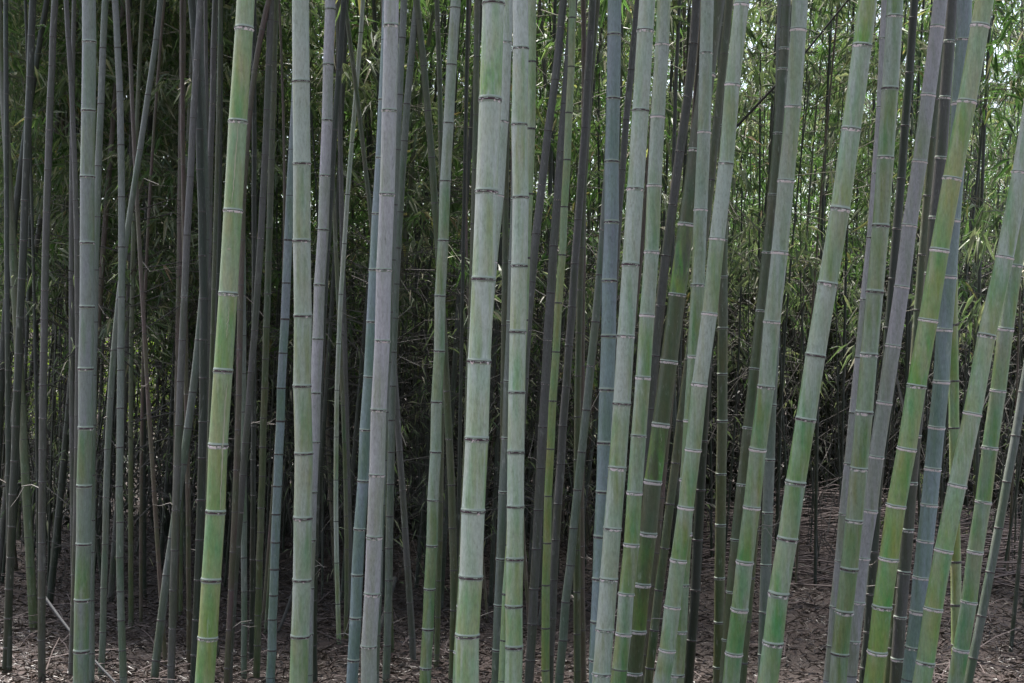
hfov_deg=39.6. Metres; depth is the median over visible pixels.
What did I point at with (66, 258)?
bamboo
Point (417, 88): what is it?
bamboo
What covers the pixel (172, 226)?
bamboo
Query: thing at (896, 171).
bamboo
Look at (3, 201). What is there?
bamboo
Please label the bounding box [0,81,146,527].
bamboo
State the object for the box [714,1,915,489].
bamboo
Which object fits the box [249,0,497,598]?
bamboo
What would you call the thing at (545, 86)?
bamboo
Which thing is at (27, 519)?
bamboo
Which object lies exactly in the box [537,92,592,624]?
bamboo
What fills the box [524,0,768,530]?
bamboo
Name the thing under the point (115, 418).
bamboo
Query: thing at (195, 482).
bamboo
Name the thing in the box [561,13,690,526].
bamboo
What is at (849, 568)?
bamboo
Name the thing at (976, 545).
bamboo
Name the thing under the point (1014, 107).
bamboo
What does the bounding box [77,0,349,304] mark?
bamboo
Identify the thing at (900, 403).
bamboo
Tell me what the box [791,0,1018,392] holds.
bamboo
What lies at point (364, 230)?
bamboo
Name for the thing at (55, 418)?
bamboo
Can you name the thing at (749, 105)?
bamboo
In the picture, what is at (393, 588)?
dead cane
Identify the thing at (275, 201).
bamboo
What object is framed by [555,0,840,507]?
bamboo
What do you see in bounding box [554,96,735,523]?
bamboo
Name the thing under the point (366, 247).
bamboo
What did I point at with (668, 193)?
bamboo
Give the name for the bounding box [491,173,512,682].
bamboo
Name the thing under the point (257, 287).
bamboo
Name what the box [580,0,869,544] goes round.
bamboo
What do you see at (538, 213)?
bamboo
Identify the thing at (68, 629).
dead cane
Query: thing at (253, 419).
bamboo
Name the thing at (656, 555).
bamboo
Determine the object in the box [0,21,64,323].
bamboo
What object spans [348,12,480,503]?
bamboo
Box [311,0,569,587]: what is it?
bamboo
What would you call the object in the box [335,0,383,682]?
bamboo
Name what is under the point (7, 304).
bamboo
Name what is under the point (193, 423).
bamboo
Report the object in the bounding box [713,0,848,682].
bamboo
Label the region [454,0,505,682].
bamboo
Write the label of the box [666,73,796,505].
bamboo
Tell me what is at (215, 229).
bamboo
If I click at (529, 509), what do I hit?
bamboo
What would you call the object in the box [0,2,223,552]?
bamboo
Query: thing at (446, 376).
bamboo
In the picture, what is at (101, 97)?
bamboo
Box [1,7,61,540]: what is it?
bamboo
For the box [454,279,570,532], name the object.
bamboo
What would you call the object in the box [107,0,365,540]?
bamboo
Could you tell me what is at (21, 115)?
bamboo
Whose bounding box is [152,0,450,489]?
bamboo
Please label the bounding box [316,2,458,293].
bamboo
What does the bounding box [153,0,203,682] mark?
bamboo
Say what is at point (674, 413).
bamboo
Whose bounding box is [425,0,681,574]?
bamboo
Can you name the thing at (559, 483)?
bamboo
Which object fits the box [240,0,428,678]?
bamboo
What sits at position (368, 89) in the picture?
bamboo
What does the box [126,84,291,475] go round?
bamboo
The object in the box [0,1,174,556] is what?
bamboo
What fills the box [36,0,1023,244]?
sky
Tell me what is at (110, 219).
bamboo
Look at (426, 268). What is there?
bamboo
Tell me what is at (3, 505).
bamboo
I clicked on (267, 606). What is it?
bamboo
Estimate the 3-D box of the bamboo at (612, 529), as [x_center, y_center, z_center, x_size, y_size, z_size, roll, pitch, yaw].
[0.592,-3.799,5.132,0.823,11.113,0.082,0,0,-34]
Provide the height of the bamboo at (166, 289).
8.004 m
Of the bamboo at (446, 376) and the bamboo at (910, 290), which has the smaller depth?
the bamboo at (446, 376)
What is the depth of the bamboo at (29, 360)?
15.65 m
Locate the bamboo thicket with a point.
(988, 178)
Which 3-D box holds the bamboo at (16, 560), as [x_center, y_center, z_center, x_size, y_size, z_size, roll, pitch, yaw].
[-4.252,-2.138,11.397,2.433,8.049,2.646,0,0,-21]
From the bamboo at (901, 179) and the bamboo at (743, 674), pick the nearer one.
the bamboo at (743, 674)
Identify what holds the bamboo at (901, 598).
on the ground
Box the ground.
[0,245,1023,682]
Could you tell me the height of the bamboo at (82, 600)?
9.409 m
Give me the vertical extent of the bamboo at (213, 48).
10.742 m
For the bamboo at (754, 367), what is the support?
on the ground
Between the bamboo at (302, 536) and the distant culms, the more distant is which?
the distant culms
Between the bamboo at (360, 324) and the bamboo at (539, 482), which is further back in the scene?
the bamboo at (360, 324)
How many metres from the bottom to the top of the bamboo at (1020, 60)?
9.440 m
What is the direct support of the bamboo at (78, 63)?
on the ground
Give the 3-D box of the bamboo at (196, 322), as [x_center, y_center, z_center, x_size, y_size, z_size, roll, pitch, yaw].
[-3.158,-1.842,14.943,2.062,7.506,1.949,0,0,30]
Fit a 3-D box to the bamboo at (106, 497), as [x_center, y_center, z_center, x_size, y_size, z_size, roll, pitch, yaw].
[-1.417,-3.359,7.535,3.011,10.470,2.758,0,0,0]
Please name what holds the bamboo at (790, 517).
on the ground
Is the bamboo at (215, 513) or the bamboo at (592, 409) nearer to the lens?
the bamboo at (215, 513)
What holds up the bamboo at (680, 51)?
on the ground
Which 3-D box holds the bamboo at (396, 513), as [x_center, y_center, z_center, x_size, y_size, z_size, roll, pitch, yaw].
[-1.251,-2.772,15.034,2.052,9.334,2.441,0,0,38]
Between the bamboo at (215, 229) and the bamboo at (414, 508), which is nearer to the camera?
the bamboo at (215, 229)
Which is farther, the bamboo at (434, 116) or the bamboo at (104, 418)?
the bamboo at (104, 418)
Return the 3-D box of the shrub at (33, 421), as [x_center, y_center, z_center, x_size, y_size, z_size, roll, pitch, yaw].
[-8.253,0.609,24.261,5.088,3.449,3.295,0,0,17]
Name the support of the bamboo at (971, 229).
on the ground
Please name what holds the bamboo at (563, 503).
on the ground
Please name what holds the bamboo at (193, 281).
on the ground
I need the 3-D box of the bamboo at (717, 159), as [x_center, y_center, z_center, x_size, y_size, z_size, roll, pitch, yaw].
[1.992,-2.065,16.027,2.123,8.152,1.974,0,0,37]
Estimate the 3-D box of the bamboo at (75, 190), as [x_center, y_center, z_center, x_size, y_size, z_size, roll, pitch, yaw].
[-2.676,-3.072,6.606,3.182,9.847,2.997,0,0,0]
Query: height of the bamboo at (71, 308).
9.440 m
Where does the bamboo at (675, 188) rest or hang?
on the ground
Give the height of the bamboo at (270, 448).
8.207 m
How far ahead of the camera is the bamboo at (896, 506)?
4.78 m
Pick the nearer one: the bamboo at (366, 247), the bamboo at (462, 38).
the bamboo at (462, 38)
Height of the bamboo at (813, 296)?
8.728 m
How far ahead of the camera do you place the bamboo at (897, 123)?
17.00 m
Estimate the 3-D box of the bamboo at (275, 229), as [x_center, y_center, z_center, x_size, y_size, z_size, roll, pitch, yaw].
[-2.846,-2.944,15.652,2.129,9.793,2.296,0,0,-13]
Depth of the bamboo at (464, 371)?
10.30 m
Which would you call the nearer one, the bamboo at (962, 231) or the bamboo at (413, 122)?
the bamboo at (962, 231)
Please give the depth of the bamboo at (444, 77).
12.47 m
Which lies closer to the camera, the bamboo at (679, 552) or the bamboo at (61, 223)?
the bamboo at (679, 552)
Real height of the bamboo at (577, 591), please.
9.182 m
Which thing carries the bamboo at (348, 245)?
on the ground
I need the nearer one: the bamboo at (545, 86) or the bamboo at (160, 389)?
the bamboo at (545, 86)
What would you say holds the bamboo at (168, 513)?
on the ground
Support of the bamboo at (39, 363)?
on the ground
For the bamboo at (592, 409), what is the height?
9.042 m
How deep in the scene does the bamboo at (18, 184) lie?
9.53 m
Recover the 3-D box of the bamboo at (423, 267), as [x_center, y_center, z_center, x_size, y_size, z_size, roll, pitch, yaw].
[-0.734,-3.087,12.553,2.481,10.033,2.578,0,0,0]
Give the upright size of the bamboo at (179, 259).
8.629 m
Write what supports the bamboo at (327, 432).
on the ground
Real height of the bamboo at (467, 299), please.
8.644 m
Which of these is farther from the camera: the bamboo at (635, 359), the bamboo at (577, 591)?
the bamboo at (635, 359)
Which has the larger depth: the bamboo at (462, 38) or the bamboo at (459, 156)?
the bamboo at (459, 156)
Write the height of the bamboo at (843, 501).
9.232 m
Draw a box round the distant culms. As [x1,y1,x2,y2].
[0,0,1023,586]
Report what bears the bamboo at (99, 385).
on the ground
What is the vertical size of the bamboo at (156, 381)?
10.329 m
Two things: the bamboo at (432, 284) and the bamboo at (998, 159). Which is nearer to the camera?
the bamboo at (998, 159)
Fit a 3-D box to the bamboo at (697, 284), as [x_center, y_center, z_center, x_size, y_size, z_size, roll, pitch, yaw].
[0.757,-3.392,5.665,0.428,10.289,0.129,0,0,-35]
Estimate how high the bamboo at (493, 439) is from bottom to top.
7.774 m
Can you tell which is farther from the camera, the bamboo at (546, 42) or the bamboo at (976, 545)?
the bamboo at (546, 42)
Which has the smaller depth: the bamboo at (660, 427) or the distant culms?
the bamboo at (660, 427)
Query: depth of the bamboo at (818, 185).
15.76 m
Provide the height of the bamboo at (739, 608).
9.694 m
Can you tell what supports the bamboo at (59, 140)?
on the ground
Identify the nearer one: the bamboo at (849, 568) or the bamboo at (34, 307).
the bamboo at (849, 568)
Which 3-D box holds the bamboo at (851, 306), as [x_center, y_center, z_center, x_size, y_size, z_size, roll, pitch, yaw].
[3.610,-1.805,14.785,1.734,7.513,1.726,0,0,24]
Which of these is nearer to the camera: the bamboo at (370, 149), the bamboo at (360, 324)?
the bamboo at (370, 149)
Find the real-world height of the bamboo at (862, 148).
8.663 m
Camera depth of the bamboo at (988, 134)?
14.88 m
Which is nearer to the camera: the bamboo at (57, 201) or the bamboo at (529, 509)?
the bamboo at (57, 201)
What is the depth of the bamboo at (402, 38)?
6.79 m
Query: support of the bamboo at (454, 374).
on the ground
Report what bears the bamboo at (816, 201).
on the ground
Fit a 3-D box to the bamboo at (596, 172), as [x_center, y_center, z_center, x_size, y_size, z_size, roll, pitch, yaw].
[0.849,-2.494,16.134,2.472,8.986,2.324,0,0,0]
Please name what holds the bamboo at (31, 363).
on the ground
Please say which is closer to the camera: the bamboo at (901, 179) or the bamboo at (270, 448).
the bamboo at (901, 179)
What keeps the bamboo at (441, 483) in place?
on the ground
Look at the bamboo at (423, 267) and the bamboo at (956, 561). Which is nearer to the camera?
the bamboo at (956, 561)
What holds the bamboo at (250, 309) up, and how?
on the ground
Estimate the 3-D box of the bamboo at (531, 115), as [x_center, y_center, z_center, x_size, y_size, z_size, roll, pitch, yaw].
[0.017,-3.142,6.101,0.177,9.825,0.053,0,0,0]
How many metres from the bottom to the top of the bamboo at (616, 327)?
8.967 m
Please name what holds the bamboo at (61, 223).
on the ground
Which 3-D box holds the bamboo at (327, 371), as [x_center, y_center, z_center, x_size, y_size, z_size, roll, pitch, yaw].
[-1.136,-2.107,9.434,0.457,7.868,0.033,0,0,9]
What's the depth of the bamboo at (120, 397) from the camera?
6.99 m
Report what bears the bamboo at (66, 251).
on the ground
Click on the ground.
(794, 657)
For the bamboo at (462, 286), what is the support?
on the ground
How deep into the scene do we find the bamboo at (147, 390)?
7.59 m
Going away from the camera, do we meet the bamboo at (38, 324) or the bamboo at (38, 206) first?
the bamboo at (38, 206)
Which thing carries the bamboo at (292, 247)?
on the ground
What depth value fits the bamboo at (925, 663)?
4.88 m
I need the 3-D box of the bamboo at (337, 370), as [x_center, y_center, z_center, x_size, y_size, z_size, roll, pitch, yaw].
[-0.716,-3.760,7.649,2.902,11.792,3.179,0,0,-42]
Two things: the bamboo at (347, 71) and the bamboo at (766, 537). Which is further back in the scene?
the bamboo at (347, 71)
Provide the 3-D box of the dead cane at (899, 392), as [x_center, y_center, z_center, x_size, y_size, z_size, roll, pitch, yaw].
[2.476,0.293,9.099,0.020,0.354,0.216,0,0,-6]
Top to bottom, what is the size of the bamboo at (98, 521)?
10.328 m
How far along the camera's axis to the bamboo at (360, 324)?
12.74 m
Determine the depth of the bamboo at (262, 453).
7.39 m
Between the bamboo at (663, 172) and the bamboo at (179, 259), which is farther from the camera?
the bamboo at (663, 172)
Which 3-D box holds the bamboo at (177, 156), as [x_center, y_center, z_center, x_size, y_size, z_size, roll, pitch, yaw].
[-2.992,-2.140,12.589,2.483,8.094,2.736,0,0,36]
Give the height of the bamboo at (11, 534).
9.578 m
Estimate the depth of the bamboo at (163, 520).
11.84 m
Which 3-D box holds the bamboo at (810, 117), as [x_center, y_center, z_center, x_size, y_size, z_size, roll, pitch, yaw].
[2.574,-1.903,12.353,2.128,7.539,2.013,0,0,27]
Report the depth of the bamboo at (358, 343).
13.43 m
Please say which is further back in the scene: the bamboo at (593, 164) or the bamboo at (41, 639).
the bamboo at (593, 164)
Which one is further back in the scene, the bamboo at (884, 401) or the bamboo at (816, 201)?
the bamboo at (816, 201)
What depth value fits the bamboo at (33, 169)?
12.73 m
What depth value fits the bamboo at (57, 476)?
16.14 m
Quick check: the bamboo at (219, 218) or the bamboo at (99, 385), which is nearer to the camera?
the bamboo at (219, 218)
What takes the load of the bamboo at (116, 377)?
on the ground
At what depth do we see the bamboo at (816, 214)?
13.65 m
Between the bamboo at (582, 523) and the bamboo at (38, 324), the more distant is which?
the bamboo at (38, 324)
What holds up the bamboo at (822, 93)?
on the ground
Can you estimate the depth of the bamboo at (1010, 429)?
12.12 m
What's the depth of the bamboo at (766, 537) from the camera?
6.56 m
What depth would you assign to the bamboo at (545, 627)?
6.58 m
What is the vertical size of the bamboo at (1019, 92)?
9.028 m
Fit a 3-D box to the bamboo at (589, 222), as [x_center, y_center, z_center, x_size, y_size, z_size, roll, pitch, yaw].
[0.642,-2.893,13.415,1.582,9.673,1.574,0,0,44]
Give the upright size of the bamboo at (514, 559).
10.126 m
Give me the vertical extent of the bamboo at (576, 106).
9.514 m
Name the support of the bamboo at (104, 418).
on the ground
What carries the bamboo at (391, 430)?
on the ground
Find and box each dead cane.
[46,597,115,682]
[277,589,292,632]
[381,576,396,628]
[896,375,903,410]
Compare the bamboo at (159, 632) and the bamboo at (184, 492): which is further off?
the bamboo at (184, 492)
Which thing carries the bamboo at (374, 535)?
on the ground
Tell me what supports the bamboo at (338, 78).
on the ground
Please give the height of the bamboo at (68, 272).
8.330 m
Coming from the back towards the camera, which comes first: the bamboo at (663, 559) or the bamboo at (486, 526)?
the bamboo at (486, 526)
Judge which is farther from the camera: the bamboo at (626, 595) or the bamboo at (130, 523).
the bamboo at (130, 523)
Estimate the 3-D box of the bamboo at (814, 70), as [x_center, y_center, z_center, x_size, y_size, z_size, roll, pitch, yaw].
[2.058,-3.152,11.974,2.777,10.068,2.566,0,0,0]
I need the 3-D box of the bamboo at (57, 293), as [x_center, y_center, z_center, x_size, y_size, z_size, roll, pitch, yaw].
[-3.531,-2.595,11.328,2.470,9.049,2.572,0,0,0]
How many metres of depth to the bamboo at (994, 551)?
6.96 m
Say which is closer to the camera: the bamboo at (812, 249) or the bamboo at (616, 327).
the bamboo at (616, 327)
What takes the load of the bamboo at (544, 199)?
on the ground
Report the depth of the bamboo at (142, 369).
9.32 m
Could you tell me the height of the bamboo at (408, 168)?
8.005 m
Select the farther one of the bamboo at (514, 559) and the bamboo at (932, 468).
the bamboo at (932, 468)
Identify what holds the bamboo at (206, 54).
on the ground
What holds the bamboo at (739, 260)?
on the ground
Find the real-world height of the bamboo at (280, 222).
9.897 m
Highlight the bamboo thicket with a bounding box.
[0,0,1023,484]
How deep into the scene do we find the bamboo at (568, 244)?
10.02 m
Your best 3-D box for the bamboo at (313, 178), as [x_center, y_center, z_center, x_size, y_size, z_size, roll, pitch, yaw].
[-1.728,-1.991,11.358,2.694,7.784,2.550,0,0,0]
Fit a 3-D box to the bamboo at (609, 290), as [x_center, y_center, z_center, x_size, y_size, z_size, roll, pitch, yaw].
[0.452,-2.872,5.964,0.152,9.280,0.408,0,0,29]
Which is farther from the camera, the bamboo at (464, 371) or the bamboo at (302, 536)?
the bamboo at (464, 371)
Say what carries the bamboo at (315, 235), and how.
on the ground
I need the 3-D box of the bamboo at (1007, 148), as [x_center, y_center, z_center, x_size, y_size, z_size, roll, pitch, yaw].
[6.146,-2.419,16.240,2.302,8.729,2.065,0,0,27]
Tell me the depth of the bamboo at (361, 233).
13.68 m
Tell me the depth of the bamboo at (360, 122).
7.97 m
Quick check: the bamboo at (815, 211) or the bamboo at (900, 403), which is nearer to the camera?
the bamboo at (900, 403)
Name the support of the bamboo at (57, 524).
on the ground
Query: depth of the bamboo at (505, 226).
7.18 m
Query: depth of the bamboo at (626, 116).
7.00 m
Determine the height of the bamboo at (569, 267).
8.353 m
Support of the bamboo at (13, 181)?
on the ground
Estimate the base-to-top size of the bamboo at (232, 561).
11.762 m
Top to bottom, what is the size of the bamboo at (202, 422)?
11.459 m
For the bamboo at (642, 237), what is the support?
on the ground
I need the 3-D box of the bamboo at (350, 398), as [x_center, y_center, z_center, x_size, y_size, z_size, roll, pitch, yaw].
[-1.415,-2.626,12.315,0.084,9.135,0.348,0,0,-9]
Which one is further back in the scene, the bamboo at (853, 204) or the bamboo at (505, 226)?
the bamboo at (853, 204)
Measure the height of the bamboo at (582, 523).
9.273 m
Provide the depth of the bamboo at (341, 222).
8.96 m
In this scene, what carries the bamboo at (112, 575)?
on the ground
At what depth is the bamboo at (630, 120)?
16.62 m
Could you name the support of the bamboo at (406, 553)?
on the ground
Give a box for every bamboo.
[0,0,12,675]
[0,0,37,632]
[0,0,109,497]
[0,0,117,570]
[0,0,138,532]
[0,0,144,287]
[0,0,154,581]
[0,0,177,526]
[0,0,196,503]
[0,0,197,478]
[0,0,213,584]
[0,0,224,602]
[0,0,231,527]
[0,0,261,627]
[0,0,276,405]
[0,0,280,601]
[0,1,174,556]
[0,1,179,524]
[0,1,190,363]
[0,2,215,410]
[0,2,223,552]
[0,3,78,319]
[0,16,55,284]
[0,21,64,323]
[0,30,103,392]
[0,78,79,441]
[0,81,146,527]
[0,93,39,386]
[0,142,108,428]
[0,179,109,446]
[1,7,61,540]
[1,37,172,498]
[2,0,35,673]
[2,0,156,502]
[9,0,264,597]
[11,0,57,682]
[11,0,345,614]
[13,199,111,513]
[24,0,38,611]
[34,17,224,531]
[36,1,251,571]
[39,0,285,540]
[39,94,149,498]
[44,2,312,568]
[47,160,170,459]
[58,0,225,531]
[60,0,324,291]
[63,165,173,473]
[64,0,79,680]
[66,0,315,583]
[69,0,75,571]
[73,0,96,682]
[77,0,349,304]
[79,0,356,506]
[79,53,216,511]
[89,0,108,682]
[98,0,162,678]
[98,0,345,550]
[101,0,344,434]
[102,4,214,495]
[104,13,286,493]
[105,59,288,476]
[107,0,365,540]
[112,0,127,682]
[115,87,191,492]
[126,0,167,668]
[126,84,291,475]
[134,0,291,349]
[134,111,289,477]
[135,0,321,561]
[139,0,165,621]
[140,0,376,568]
[141,79,248,446]
[146,0,421,507]
[150,0,208,679]
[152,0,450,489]
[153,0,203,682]
[157,0,498,583]
[161,10,323,462]
[173,0,185,620]
[180,0,192,669]
[186,0,510,604]
[188,0,207,682]
[195,0,254,682]
[204,0,218,655]
[204,0,228,532]
[206,0,217,455]
[214,0,222,354]
[214,0,420,557]
[224,0,270,682]
[226,40,366,469]
[230,0,273,681]
[231,7,535,546]
[234,1,406,536]
[234,89,449,597]
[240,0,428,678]
[244,0,278,677]
[248,0,256,662]
[248,0,538,406]
[248,1,460,525]
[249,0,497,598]
[256,0,498,481]
[261,0,285,622]
[263,269,432,514]
[264,30,358,458]
[264,44,367,507]
[264,111,290,577]
[264,524,271,633]
[266,89,292,682]
[271,5,454,444]
[272,11,473,517]
[278,0,435,453]
[278,1,419,499]
[286,38,459,465]
[287,9,420,502]
[288,0,548,490]
[289,0,313,682]
[290,2,547,545]
[308,0,335,682]
[311,0,346,681]
[311,0,495,545]
[311,0,536,538]
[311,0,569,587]
[311,0,580,503]
[312,0,567,541]
[313,0,626,605]
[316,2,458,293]
[318,2,473,538]
[319,0,348,514]
[329,0,566,608]
[332,182,353,638]
[333,0,364,644]
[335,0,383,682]
[335,0,691,582]
[336,0,352,616]
[345,6,400,652]
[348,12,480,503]
[349,2,353,445]
[351,0,415,661]
[351,34,536,512]
[352,152,599,548]
[356,0,593,619]
[360,0,398,682]
[360,186,594,518]
[366,0,372,202]
[377,0,406,682]
[382,0,419,682]
[399,0,738,536]
[400,238,585,504]
[402,5,574,508]
[402,12,491,466]
[405,249,572,485]
[413,0,457,682]
[417,19,579,406]
[419,0,460,682]
[419,0,635,586]
[419,4,599,535]
[419,11,669,518]
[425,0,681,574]
[428,1,629,531]
[429,0,686,542]
[434,0,444,668]
[435,0,630,456]
[443,0,761,598]
[444,47,462,449]
[453,0,512,682]
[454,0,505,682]
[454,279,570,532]
[455,0,630,626]
[456,0,468,580]
[457,0,689,481]
[471,0,860,537]
[480,3,668,473]
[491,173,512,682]
[498,0,535,682]
[500,77,510,454]
[504,0,528,682]
[509,6,739,551]
[511,138,528,628]
[524,0,566,449]
[524,0,577,682]
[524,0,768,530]
[525,0,631,541]
[529,130,749,539]
[529,276,743,531]
[536,34,690,521]
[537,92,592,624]
[538,8,629,473]
[538,39,688,332]
[541,0,575,682]
[541,0,669,519]
[542,25,752,496]
[549,0,595,682]
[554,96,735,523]
[555,0,621,682]
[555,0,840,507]
[560,28,682,324]
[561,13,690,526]
[569,0,809,455]
[571,0,599,682]
[571,3,709,472]
[580,0,590,682]
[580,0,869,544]
[588,0,621,682]
[588,7,776,492]
[591,0,654,682]
[610,0,670,682]
[615,0,638,615]
[615,276,618,363]
[618,0,929,283]
[619,0,871,517]
[621,32,773,428]
[626,0,724,682]
[641,0,700,509]
[641,4,700,682]
[644,0,732,682]
[649,0,1008,586]
[651,0,713,682]
[653,0,748,682]
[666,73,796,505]
[667,1,863,449]
[671,0,680,516]
[675,0,919,549]
[684,0,734,682]
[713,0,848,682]
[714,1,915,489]
[719,0,790,682]
[722,0,807,682]
[728,0,997,487]
[729,10,831,291]
[737,0,972,526]
[740,467,779,682]
[742,6,912,494]
[757,0,876,682]
[758,0,780,673]
[761,4,971,373]
[762,3,776,504]
[787,17,933,491]
[789,22,993,375]
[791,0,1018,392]
[794,1,839,590]
[809,0,1023,502]
[817,0,1006,491]
[818,1,1008,464]
[819,279,1023,526]
[823,0,886,682]
[827,0,1023,371]
[829,0,902,682]
[847,0,947,682]
[851,0,1023,617]
[851,55,1023,533]
[852,0,1023,651]
[857,2,1023,484]
[859,0,918,682]
[863,0,993,682]
[867,0,956,682]
[876,4,1022,347]
[881,0,1023,578]
[883,30,944,682]
[901,0,971,682]
[907,0,924,380]
[912,98,1023,682]
[940,4,995,476]
[947,50,963,654]
[947,208,1023,682]
[958,23,1021,286]
[959,0,1023,393]
[964,267,1023,682]
[972,37,1023,513]
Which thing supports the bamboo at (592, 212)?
on the ground
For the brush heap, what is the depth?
11.71 m
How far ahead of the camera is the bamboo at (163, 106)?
9.67 m
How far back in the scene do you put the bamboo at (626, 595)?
5.38 m
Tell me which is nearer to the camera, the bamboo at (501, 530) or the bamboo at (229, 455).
the bamboo at (501, 530)
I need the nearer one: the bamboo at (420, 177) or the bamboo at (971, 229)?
the bamboo at (971, 229)
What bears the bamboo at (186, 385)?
on the ground
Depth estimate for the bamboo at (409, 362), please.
9.18 m
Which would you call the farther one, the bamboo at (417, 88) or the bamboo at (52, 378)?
the bamboo at (52, 378)
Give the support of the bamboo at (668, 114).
on the ground
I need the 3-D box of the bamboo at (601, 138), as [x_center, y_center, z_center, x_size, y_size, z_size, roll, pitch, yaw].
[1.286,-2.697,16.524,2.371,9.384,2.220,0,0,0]
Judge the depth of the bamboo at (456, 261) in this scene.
13.95 m
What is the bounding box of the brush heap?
[622,478,1023,604]
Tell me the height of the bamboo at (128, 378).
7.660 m
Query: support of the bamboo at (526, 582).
on the ground
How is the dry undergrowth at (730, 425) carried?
on the ground
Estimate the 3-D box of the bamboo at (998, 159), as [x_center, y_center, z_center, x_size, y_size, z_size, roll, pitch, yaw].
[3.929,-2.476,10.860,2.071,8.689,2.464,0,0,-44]
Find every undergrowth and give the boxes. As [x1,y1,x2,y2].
[0,181,1023,590]
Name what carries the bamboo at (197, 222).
on the ground
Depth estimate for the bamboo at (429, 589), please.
6.48 m
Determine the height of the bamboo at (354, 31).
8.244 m
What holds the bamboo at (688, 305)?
on the ground
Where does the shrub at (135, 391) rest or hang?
on the ground
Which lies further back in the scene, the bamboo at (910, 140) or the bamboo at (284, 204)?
the bamboo at (910, 140)
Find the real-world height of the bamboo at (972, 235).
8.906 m
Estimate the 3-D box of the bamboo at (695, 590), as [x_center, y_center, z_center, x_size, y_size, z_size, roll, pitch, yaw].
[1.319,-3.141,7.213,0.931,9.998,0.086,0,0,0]
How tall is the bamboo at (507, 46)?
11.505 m
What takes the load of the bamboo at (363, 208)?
on the ground
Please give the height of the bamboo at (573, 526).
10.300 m
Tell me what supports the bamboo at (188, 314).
on the ground
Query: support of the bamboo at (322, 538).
on the ground
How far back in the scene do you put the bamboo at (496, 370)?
12.94 m
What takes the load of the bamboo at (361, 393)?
on the ground
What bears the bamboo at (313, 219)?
on the ground
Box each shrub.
[0,310,155,448]
[61,313,195,456]
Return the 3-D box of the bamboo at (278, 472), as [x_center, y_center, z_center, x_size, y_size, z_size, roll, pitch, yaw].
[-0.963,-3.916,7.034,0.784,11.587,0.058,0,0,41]
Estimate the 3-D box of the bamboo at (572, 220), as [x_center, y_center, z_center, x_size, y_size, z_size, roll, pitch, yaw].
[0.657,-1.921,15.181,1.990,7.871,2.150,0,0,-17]
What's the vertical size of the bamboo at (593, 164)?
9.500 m
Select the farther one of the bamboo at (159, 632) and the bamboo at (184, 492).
the bamboo at (184, 492)
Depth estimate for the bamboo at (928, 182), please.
7.17 m
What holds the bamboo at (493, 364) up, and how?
on the ground
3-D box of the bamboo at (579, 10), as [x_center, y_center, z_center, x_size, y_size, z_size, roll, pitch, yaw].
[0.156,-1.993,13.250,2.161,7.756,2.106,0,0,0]
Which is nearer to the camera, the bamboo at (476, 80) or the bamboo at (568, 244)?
the bamboo at (476, 80)
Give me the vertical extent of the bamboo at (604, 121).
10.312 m
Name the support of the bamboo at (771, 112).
on the ground
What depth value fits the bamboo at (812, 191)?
15.96 m
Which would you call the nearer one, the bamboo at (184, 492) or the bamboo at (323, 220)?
the bamboo at (323, 220)
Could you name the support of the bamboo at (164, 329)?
on the ground

